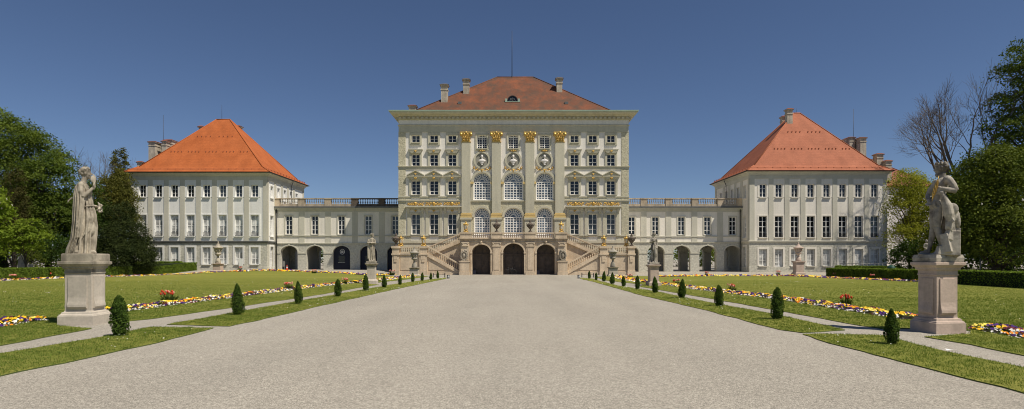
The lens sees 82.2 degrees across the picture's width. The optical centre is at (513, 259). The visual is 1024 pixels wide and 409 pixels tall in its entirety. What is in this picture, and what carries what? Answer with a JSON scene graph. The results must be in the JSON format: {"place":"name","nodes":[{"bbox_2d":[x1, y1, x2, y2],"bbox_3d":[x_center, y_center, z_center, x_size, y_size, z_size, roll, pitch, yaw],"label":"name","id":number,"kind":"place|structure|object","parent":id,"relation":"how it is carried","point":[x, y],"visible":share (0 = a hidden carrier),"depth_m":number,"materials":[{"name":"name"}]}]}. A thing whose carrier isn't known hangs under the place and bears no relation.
{"place":"outdoors","nodes":[
{"label":"outdoors","id":0,"kind":"place"},
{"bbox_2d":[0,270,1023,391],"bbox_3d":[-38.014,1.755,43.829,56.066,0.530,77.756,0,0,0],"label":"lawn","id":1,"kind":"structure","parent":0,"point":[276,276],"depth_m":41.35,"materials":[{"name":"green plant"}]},
{"bbox_2d":[0,267,48,279],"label":"clipped hedge","id":2,"kind":"object","parent":1,"relation":"on","point":[28,272],"visible":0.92,"depth_m":58.79,"materials":[{"name":"green plant"}]},
{"bbox_2d":[0,315,48,326],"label":"flower bed","id":3,"kind":"object","parent":1,"relation":"on","point":[17,319],"visible":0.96,"depth_m":18.22,"materials":[{"name":"multicoloured plant"}]},
{"bbox_2d":[0,272,195,280],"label":"flower bed","id":4,"kind":"object","parent":1,"relation":"on","point":[24,278],"visible":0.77,"depth_m":66.12,"materials":[{"name":"multicoloured plant"}]},
{"bbox_2d":[105,279,362,310],"bbox_3d":[-14.491,1.929,36.990,1.675,0.400,30.460,0,0,3],"label":"flower bed","id":5,"kind":"object","parent":1,"relation":"on","point":[171,302],"visible":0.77,"depth_m":28.78,"materials":[{"name":"multicoloured plant"}]},
{"bbox_2d":[198,269,366,274],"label":"flower bed","id":6,"kind":"object","parent":1,"relation":"on","point":[326,271],"visible":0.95,"depth_m":79.58,"materials":[{"name":"multicoloured plant"}]},
{"bbox_2d":[0,260,1023,408],"bbox_3d":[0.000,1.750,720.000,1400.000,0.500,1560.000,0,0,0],"label":"gravel ground","id":7,"kind":"structure","parent":0,"point":[513,342],"depth_m":11.50,"materials":[{"name":"beige gravel"}]},
{"bbox_2d":[0,183,20,260],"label":"flowering chestnut","id":8,"kind":"object","parent":7,"relation":"on","point":[8,209],"visible":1,"depth_m":57.68,"materials":[{"name":"green plant"}]},
{"bbox_2d":[3,218,57,266],"bbox_3d":[-50.554,-1.111,60.617,5.645,6.434,4.627,0,0,0],"label":"young maple","id":9,"kind":"object","parent":7,"relation":"on","point":[28,238],"visible":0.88,"depth_m":60.63,"materials":[{"name":"green plant"}]},
{"bbox_2d":[57,261,111,325],"bbox_3d":[-13.280,1.045,18.220,1.010,2.010,1.010,0,0,-6],"label":"stone pedestal","id":10,"kind":"object","parent":7,"relation":"on","point":[85,303],"visible":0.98,"depth_m":17.84,"materials":[{"name":"stone"}]},
{"bbox_2d":[61,167,109,260],"bbox_3d":[-13.285,-1.418,18.218,0.950,2.936,0.900,0,0,-6],"label":"marble statue","id":11,"kind":"object","parent":10,"relation":"on","point":[82,244],"visible":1,"depth_m":17.99,"materials":[{"name":"white stone"}]},
{"bbox_2d":[49,147,134,202],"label":"bare tree","id":12,"kind":"object","parent":7,"relation":"on","point":[99,167],"visible":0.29,"depth_m":91.55,"materials":[{"name":"grey plant"}]},
{"bbox_2d":[0,327,212,376],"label":"grass strip","id":13,"kind":"object","parent":7,"relation":"on","point":[56,358],"depth_m":12.88,"materials":[{"name":"green plant"}]},
{"bbox_2d":[108,295,130,335],"bbox_3d":[-10.236,1.445,15.275,0.496,1.057,0.441,0,0,-21],"label":"cone topiary","id":14,"kind":"object","parent":13,"relation":"on","point":[120,319],"visible":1,"depth_m":15.17,"materials":[{"name":"green plant"}]},
{"bbox_2d":[47,262,196,277],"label":"clipped hedge","id":15,"kind":"object","parent":7,"relation":"on","point":[169,268],"visible":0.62,"depth_m":73.76,"materials":[{"name":"green plant"}]},
{"bbox_2d":[115,147,130,184],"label":"poplar","id":16,"kind":"object","parent":7,"relation":"on","point":[121,163],"visible":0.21,"depth_m":95.78,"materials":[{"name":"green plant"}]},
{"bbox_2d":[124,119,308,269],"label":"corner pavilion","id":17,"kind":"structure","parent":7,"relation":"on","point":[204,190],"depth_m":83.20,"materials":[{"name":"grey paint"}]},
{"bbox_2d":[136,116,177,166],"bbox_3d":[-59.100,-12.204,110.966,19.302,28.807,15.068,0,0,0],"label":"chimney","id":18,"kind":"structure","parent":17,"relation":"on","point":[155,148],"depth_m":104.80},
{"bbox_2d":[153,214,163,236],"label":"window","id":19,"kind":"structure","parent":17,"relation":"in","point":[159,218],"depth_m":83.39,"materials":[{"name":"white glass"}]},
{"bbox_2d":[169,214,179,236],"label":"window","id":20,"kind":"structure","parent":17,"relation":"in","point":[175,218],"depth_m":83.41,"materials":[{"name":"white glass"}]},
{"bbox_2d":[185,214,195,236],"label":"window","id":21,"kind":"structure","parent":17,"relation":"in","point":[191,218],"depth_m":83.41,"materials":[{"name":"white glass"}]},
{"bbox_2d":[201,214,211,236],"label":"window","id":22,"kind":"structure","parent":17,"relation":"in","point":[206,219],"depth_m":83.41,"materials":[{"name":"white glass"}]},
{"bbox_2d":[201,245,211,264],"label":"window","id":23,"kind":"structure","parent":17,"relation":"in","point":[206,250],"depth_m":83.39,"materials":[{"name":"white paint"}]},
{"bbox_2d":[217,214,227,236],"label":"window","id":24,"kind":"structure","parent":17,"relation":"in","point":[222,219],"depth_m":83.41,"materials":[{"name":"white glass"}]},
{"bbox_2d":[233,214,243,236],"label":"window","id":25,"kind":"structure","parent":17,"relation":"in","point":[238,219],"depth_m":83.41,"materials":[{"name":"white glass"}]},
{"bbox_2d":[249,214,259,236],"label":"window","id":26,"kind":"structure","parent":17,"relation":"in","point":[254,219],"depth_m":83.41,"materials":[{"name":"white paint"}]},
{"bbox_2d":[249,245,259,264],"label":"window","id":27,"kind":"structure","parent":17,"relation":"in","point":[254,250],"depth_m":83.41,"materials":[{"name":"white glass"}]},
{"bbox_2d":[167,278,445,326],"bbox_3d":[-8.724,1.999,40.924,2.301,0.042,46.880,0,0,2],"label":"grass strip","id":28,"kind":"object","parent":7,"relation":"on","point":[352,294],"depth_m":24.66,"materials":[{"name":"green plant"}]},
{"bbox_2d":[230,283,245,313],"bbox_3d":[-9.873,1.410,21.047,0.509,1.134,0.468,0,0,-36],"label":"cone topiary","id":29,"kind":"object","parent":28,"relation":"on","point":[237,305],"visible":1,"depth_m":20.94,"materials":[{"name":"green plant"}]},
{"bbox_2d":[274,198,397,269],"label":"arcaded gallery","id":30,"kind":"object","parent":7,"relation":"on","point":[339,235],"visible":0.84,"depth_m":86.00,"materials":[{"name":"white paint"}]},
{"bbox_2d":[365,263,377,283],"bbox_3d":[-11.681,1.175,48.455,0.920,1.750,0.920,0,0,-3],"label":"stone pedestal","id":31,"kind":"object","parent":7,"relation":"on","point":[371,273],"visible":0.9,"depth_m":48.12,"materials":[{"name":"stone"}]},
{"bbox_2d":[366,233,376,262],"bbox_3d":[-11.671,-0.931,48.425,0.744,2.422,0.740,0,0,0],"label":"marble statue","id":32,"kind":"object","parent":31,"relation":"on","point":[371,242],"visible":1,"depth_m":48.27,"materials":[{"name":"white stone"}]},
{"bbox_2d":[388,76,638,252],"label":"central palace","id":33,"kind":"structure","parent":7,"relation":"on","point":[513,153],"depth_m":79.95,"materials":[{"name":"white paint"}]},
{"bbox_2d":[408,149,422,165],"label":"window","id":34,"kind":"structure","parent":33,"relation":"in","point":[415,160],"depth_m":79.88,"materials":[{"name":"white paint"}]},
{"bbox_2d":[406,170,424,194],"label":"window","id":35,"kind":"structure","parent":33,"relation":"in","point":[416,177],"depth_m":79.88,"materials":[{"name":"white paint"}]},
{"bbox_2d":[407,208,423,235],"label":"window","id":36,"kind":"structure","parent":33,"relation":"in","point":[417,217],"depth_m":79.88,"materials":[{"name":"white paint"}]},
{"bbox_2d":[426,149,440,165],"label":"window","id":37,"kind":"structure","parent":33,"relation":"in","point":[433,160],"depth_m":79.88,"materials":[{"name":"white paint"}]},
{"bbox_2d":[425,170,442,194],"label":"window","id":38,"kind":"structure","parent":33,"relation":"in","point":[433,176],"depth_m":79.88,"materials":[{"name":"white paint"}]},
{"bbox_2d":[425,208,442,235],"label":"window","id":39,"kind":"structure","parent":33,"relation":"in","point":[433,219],"depth_m":79.88,"materials":[{"name":"white paint"}]},
{"bbox_2d":[443,170,460,194],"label":"window","id":40,"kind":"structure","parent":33,"relation":"in","point":[452,181],"depth_m":79.88,"materials":[{"name":"white paint"}]},
{"bbox_2d":[445,149,459,165],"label":"window","id":41,"kind":"structure","parent":33,"relation":"in","point":[451,160],"depth_m":79.88,"materials":[{"name":"white paint"}]},
{"bbox_2d":[444,208,460,235],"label":"window","id":42,"kind":"structure","parent":33,"relation":"in","point":[452,222],"depth_m":79.88,"materials":[{"name":"white paint"}]},
{"bbox_2d":[470,170,491,199],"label":"window","id":43,"kind":"structure","parent":33,"relation":"in","point":[482,183],"depth_m":80.24,"materials":[{"name":"white glass"}]},
{"bbox_2d":[475,133,488,149],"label":"window","id":44,"kind":"structure","parent":33,"relation":"in","point":[481,142],"depth_m":80.24,"materials":[{"name":"white paint"}]},
{"bbox_2d":[472,206,491,234],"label":"window","id":45,"kind":"structure","parent":33,"relation":"in","point":[482,216],"depth_m":80.24,"materials":[{"name":"white paint"}]},
{"bbox_2d":[501,170,524,199],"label":"window","id":46,"kind":"structure","parent":33,"relation":"in","point":[513,185],"depth_m":80.24,"materials":[{"name":"white paint"}]},
{"bbox_2d":[507,133,519,149],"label":"window","id":47,"kind":"structure","parent":33,"relation":"in","point":[513,142],"depth_m":80.26,"materials":[{"name":"white paint"}]},
{"bbox_2d":[502,206,524,234],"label":"window","id":48,"kind":"structure","parent":33,"relation":"in","point":[513,219],"depth_m":80.24,"materials":[{"name":"white paint"}]},
{"bbox_2d":[538,133,550,149],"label":"window","id":49,"kind":"structure","parent":33,"relation":"in","point":[544,142],"depth_m":80.26,"materials":[{"name":"white paint"}]},
{"bbox_2d":[534,170,554,199],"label":"window","id":50,"kind":"structure","parent":33,"relation":"in","point":[544,185],"depth_m":80.24,"materials":[{"name":"white paint"}]},
{"bbox_2d":[535,206,554,234],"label":"window","id":51,"kind":"structure","parent":33,"relation":"in","point":[544,216],"depth_m":80.24,"materials":[{"name":"white paint"}]},
{"bbox_2d":[567,149,581,165],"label":"window","id":52,"kind":"structure","parent":33,"relation":"in","point":[572,159],"depth_m":79.88,"materials":[{"name":"white paint"}]},
{"bbox_2d":[566,208,582,235],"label":"window","id":53,"kind":"structure","parent":33,"relation":"in","point":[574,220],"depth_m":79.88,"materials":[{"name":"white paint"}]},
{"bbox_2d":[566,170,583,194],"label":"window","id":54,"kind":"structure","parent":33,"relation":"in","point":[574,181],"depth_m":79.88,"materials":[{"name":"white paint"}]},
{"bbox_2d":[586,149,599,165],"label":"window","id":55,"kind":"structure","parent":33,"relation":"in","point":[592,160],"depth_m":79.88,"materials":[{"name":"white paint"}]},
{"bbox_2d":[584,170,601,194],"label":"window","id":56,"kind":"structure","parent":33,"relation":"in","point":[592,181],"depth_m":79.88,"materials":[{"name":"white paint"}]},
{"bbox_2d":[584,208,601,235],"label":"window","id":57,"kind":"structure","parent":33,"relation":"in","point":[592,219],"depth_m":79.88,"materials":[{"name":"white paint"}]},
{"bbox_2d":[602,170,619,194],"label":"window","id":58,"kind":"structure","parent":33,"relation":"in","point":[611,181],"depth_m":79.88,"materials":[{"name":"white paint"}]},
{"bbox_2d":[604,149,618,165],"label":"window","id":59,"kind":"structure","parent":33,"relation":"in","point":[610,160],"depth_m":79.88,"materials":[{"name":"white paint"}]},
{"bbox_2d":[603,208,619,235],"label":"window","id":60,"kind":"structure","parent":33,"relation":"in","point":[610,219],"depth_m":79.88,"materials":[{"name":"white paint"}]},
{"bbox_2d":[391,232,635,274],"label":"double staircase","id":61,"kind":"structure","parent":7,"relation":"on","point":[497,253],"depth_m":76.39,"materials":[{"name":"stone"}]},
{"bbox_2d":[473,245,489,273],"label":"double door","id":62,"kind":"structure","parent":61,"relation":"in","point":[481,253],"depth_m":77.84,"materials":[{"name":"brown wood"}]},
{"bbox_2d":[503,244,523,273],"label":"double door","id":63,"kind":"structure","parent":61,"relation":"in","point":[512,258],"depth_m":77.84,"materials":[{"name":"brown wood"}]},
{"bbox_2d":[537,245,553,273],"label":"double door","id":64,"kind":"structure","parent":61,"relation":"in","point":[545,253],"depth_m":77.84,"materials":[{"name":"brown wood"}]},
{"bbox_2d":[646,264,660,285],"bbox_3d":[10.663,1.215,44.597,0.920,1.670,0.920,0,0,-5],"label":"stone pedestal","id":65,"kind":"object","parent":7,"relation":"on","point":[653,270],"visible":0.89,"depth_m":44.27,"materials":[{"name":"stone"}]},
{"bbox_2d":[648,233,659,263],"bbox_3d":[10.673,-0.836,44.587,0.740,2.393,0.700,0,0,0],"label":"marble statue","id":66,"kind":"object","parent":65,"relation":"on","point":[653,258],"visible":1,"depth_m":44.49,"materials":[{"name":"white stone"}]},
{"bbox_2d":[629,198,742,271],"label":"arcaded gallery","id":67,"kind":"object","parent":7,"relation":"on","point":[693,227],"visible":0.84,"depth_m":86.00,"materials":[{"name":"white paint"}]},
{"bbox_2d":[580,278,844,332],"bbox_3d":[7.941,1.999,39.757,2.064,0.042,47.676,0,0,-2],"label":"grass strip","id":68,"kind":"object","parent":7,"relation":"on","point":[696,304],"depth_m":22.29,"materials":[{"name":"green plant"}]},
{"bbox_2d":[769,287,784,318],"bbox_3d":[8.764,1.427,19.472,0.499,1.090,0.445,0,0,-31],"label":"cone topiary","id":69,"kind":"object","parent":68,"relation":"on","point":[777,305],"visible":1,"depth_m":19.36,"materials":[{"name":"green plant"}]},
{"bbox_2d":[709,108,894,271],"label":"corner pavilion","id":70,"kind":"structure","parent":7,"relation":"on","point":[810,186],"depth_m":83.20,"materials":[{"name":"white paint"}]},
{"bbox_2d":[757,180,768,197],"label":"window","id":71,"kind":"structure","parent":70,"relation":"in","point":[762,185],"depth_m":83.17,"materials":[{"name":"white paint"}]},
{"bbox_2d":[757,215,768,237],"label":"window","id":72,"kind":"structure","parent":70,"relation":"in","point":[761,219],"depth_m":83.41,"materials":[{"name":"black glass"}]},
{"bbox_2d":[757,247,768,265],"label":"window","id":73,"kind":"structure","parent":70,"relation":"in","point":[761,251],"depth_m":83.41,"materials":[{"name":"white paint"}]},
{"bbox_2d":[773,247,784,266],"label":"window","id":74,"kind":"structure","parent":70,"relation":"in","point":[777,251],"depth_m":83.41,"materials":[{"name":"white glass"}]},
{"bbox_2d":[774,215,784,237],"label":"window","id":75,"kind":"structure","parent":70,"relation":"in","point":[777,218],"depth_m":83.41,"materials":[{"name":"black glass"}]},
{"bbox_2d":[790,215,800,237],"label":"window","id":76,"kind":"structure","parent":70,"relation":"in","point":[793,218],"depth_m":83.41,"materials":[{"name":"black glass"}]},
{"bbox_2d":[805,180,816,197],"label":"window","id":77,"kind":"structure","parent":70,"relation":"in","point":[810,185],"depth_m":83.17,"materials":[{"name":"white paint"}]},
{"bbox_2d":[805,215,816,237],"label":"window","id":78,"kind":"structure","parent":70,"relation":"in","point":[809,219],"depth_m":83.41,"materials":[{"name":"black glass"}]},
{"bbox_2d":[805,247,816,265],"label":"window","id":79,"kind":"structure","parent":70,"relation":"in","point":[809,251],"depth_m":83.41,"materials":[{"name":"white glass"}]},
{"bbox_2d":[821,215,831,237],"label":"window","id":80,"kind":"structure","parent":70,"relation":"in","point":[825,219],"depth_m":83.41,"materials":[{"name":"black glass"}]},
{"bbox_2d":[821,247,832,265],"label":"window","id":81,"kind":"structure","parent":70,"relation":"in","point":[825,251],"depth_m":83.39,"materials":[{"name":"white glass"}]},
{"bbox_2d":[837,215,847,237],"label":"window","id":82,"kind":"structure","parent":70,"relation":"in","point":[841,219],"depth_m":83.41,"materials":[{"name":"black glass"}]},
{"bbox_2d":[837,247,848,265],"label":"window","id":83,"kind":"structure","parent":70,"relation":"in","point":[841,251],"depth_m":83.39,"materials":[{"name":"grey glass"}]},
{"bbox_2d":[853,215,863,237],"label":"window","id":84,"kind":"structure","parent":70,"relation":"in","point":[857,219],"depth_m":83.41,"materials":[{"name":"black glass"}]},
{"bbox_2d":[869,215,880,237],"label":"window","id":85,"kind":"structure","parent":70,"relation":"in","point":[873,225],"depth_m":83.39,"materials":[{"name":"grey glass"}]},
{"bbox_2d":[869,247,880,265],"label":"window","id":86,"kind":"structure","parent":70,"relation":"in","point":[873,251],"depth_m":83.39,"materials":[{"name":"grey glass"}]},
{"bbox_2d":[826,267,917,280],"bbox_3d":[36.577,1.442,59.505,1.724,1.244,12.027,0,0,-12],"label":"clipped hedge","id":87,"kind":"object","parent":7,"relation":"on","point":[895,273],"visible":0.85,"depth_m":58.58,"materials":[{"name":"green plant"}]},
{"bbox_2d":[842,109,933,266],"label":"wing","id":88,"kind":"structure","parent":7,"relation":"on","point":[858,144],"depth_m":104.10,"materials":[{"name":"white paint"}]},
{"bbox_2d":[803,334,1023,393],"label":"grass strip","id":89,"kind":"object","parent":7,"relation":"on","point":[1019,389],"depth_m":11.37,"materials":[{"name":"green plant"}]},
{"bbox_2d":[883,308,899,343],"bbox_3d":[8.884,1.552,13.750,0.360,0.842,0.393,0,0,12],"label":"cone topiary","id":90,"kind":"object","parent":89,"relation":"on","point":[891,329],"visible":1,"depth_m":13.68,"materials":[{"name":"green plant"}]},
{"bbox_2d":[910,262,965,333],"bbox_3d":[11.720,1.050,16.200,0.890,2.000,0.890,0,0,-7],"label":"stone pedestal","id":91,"kind":"object","parent":7,"relation":"on","point":[937,297],"visible":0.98,"depth_m":15.88,"materials":[{"name":"stone"}]},
{"bbox_2d":[912,161,964,261],"bbox_3d":[11.776,-1.314,16.118,0.958,2.748,0.997,0,0,-7],"label":"marble statue","id":92,"kind":"object","parent":91,"relation":"on","point":[944,214],"visible":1,"depth_m":15.84,"materials":[{"name":"grey stone"}]},
{"bbox_2d":[0,0,1023,259],"label":"sky","id":93,"kind":"structure","parent":0,"point":[315,84],"materials":[{"name":"blue"}]},
{"bbox_2d":[598,276,1023,355],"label":"lawn","id":94,"kind":"structure","parent":0,"point":[769,281],"depth_m":35.09,"materials":[{"name":"green plant"}]},
{"bbox_2d":[659,274,826,277],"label":"flower bed","id":95,"kind":"object","parent":94,"relation":"on","point":[744,275],"visible":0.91,"depth_m":69.00,"materials":[{"name":"multicoloured plant"}]},
{"bbox_2d":[661,282,917,318],"bbox_3d":[12.923,1.941,33.377,1.745,0.430,28.152,0,0,-3],"label":"flower bed","id":96,"kind":"object","parent":94,"relation":"on","point":[878,311],"visible":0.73,"depth_m":25.45,"materials":[{"name":"multicoloured plant"}]},
{"bbox_2d":[957,269,1023,287],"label":"clipped hedge","id":97,"kind":"object","parent":94,"relation":"on","point":[1000,278],"visible":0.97,"depth_m":43.21,"materials":[{"name":"green plant"}]},
{"bbox_2d":[968,323,1023,337],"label":"flower bed","id":98,"kind":"object","parent":94,"relation":"on","point":[1016,331],"visible":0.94,"depth_m":15.88,"materials":[{"name":"multicoloured plant"}]},
{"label":"woodland floor","id":99,"kind":"structure","parent":0,"visible":0},
{"bbox_2d":[874,167,936,266],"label":"yellow green tree","id":100,"kind":"object","parent":99,"relation":"on","point":[907,225],"visible":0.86,"depth_m":69.50,"materials":[{"name":"green plant"}]},
{"bbox_2d":[882,235,933,268],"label":"dark shrub","id":101,"kind":"object","parent":99,"relation":"on","point":[897,254],"visible":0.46,"depth_m":67.29,"materials":[{"name":"green plant"}]},
{"bbox_2d":[890,59,1023,175],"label":"bare tree","id":102,"kind":"object","parent":99,"relation":"on","point":[944,150],"visible":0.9,"depth_m":77.47,"materials":[{"name":"brown plant"}]},
{"bbox_2d":[925,140,1023,270],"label":"chestnut tree","id":103,"kind":"object","parent":99,"relation":"on","point":[999,179],"visible":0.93,"depth_m":54.24,"materials":[{"name":"green plant"}]},
{"bbox_2d":[961,231,1023,270],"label":"dark shrub","id":104,"kind":"object","parent":99,"relation":"on","point":[989,266],"visible":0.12,"depth_m":59.39,"materials":[{"name":"green plant"}]},
{"bbox_2d":[968,36,1023,168],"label":"broadleaf tree","id":105,"kind":"object","parent":99,"relation":"on","point":[1015,118],"visible":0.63,"depth_m":75.09,"materials":[{"name":"green plant"}]},
{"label":"woodland floor","id":106,"kind":"structure","parent":0,"visible":0},
{"bbox_2d":[0,162,36,267],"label":"broadleaf tree","id":107,"kind":"object","parent":106,"relation":"on","point":[18,191],"visible":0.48,"depth_m":63.85,"materials":[{"name":"green plant"}]},
{"bbox_2d":[11,248,48,266],"bbox_3d":[-52.614,0.323,63.922,3.214,3.554,3.021,0,0,-42],"label":"rounded bush","id":108,"kind":"object","parent":106,"relation":"on","point":[34,257],"visible":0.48,"depth_m":64.11,"materials":[{"name":"green plant"}]},
{"bbox_2d":[0,228,69,267],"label":"dark shrub","id":109,"kind":"object","parent":106,"relation":"on","point":[58,242],"visible":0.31,"depth_m":66.01,"materials":[{"name":"green plant"}]},
{"bbox_2d":[0,150,81,266],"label":"broadleaf tree","id":110,"kind":"object","parent":106,"relation":"on","point":[47,200],"visible":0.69,"depth_m":68.06,"materials":[{"name":"green plant"}]},
{"bbox_2d":[0,107,86,267],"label":"broadleaf tree","id":111,"kind":"object","parent":106,"relation":"on","point":[24,139],"visible":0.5,"depth_m":71.29,"materials":[{"name":"green plant"}]},
{"bbox_2d":[50,177,120,265],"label":"dark shrub","id":112,"kind":"object","parent":106,"relation":"on","point":[99,216],"visible":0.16,"depth_m":73.65,"materials":[{"name":"green plant"}]},
{"bbox_2d":[90,166,144,257],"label":"olive conifer","id":113,"kind":"object","parent":106,"relation":"on","point":[122,192],"visible":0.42,"depth_m":79.17,"materials":[{"name":"green plant"}]},
{"bbox_2d":[96,200,167,273],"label":"yew tree","id":114,"kind":"object","parent":106,"relation":"on","point":[123,249],"visible":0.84,"depth_m":72.00,"materials":[{"name":"green plant"}]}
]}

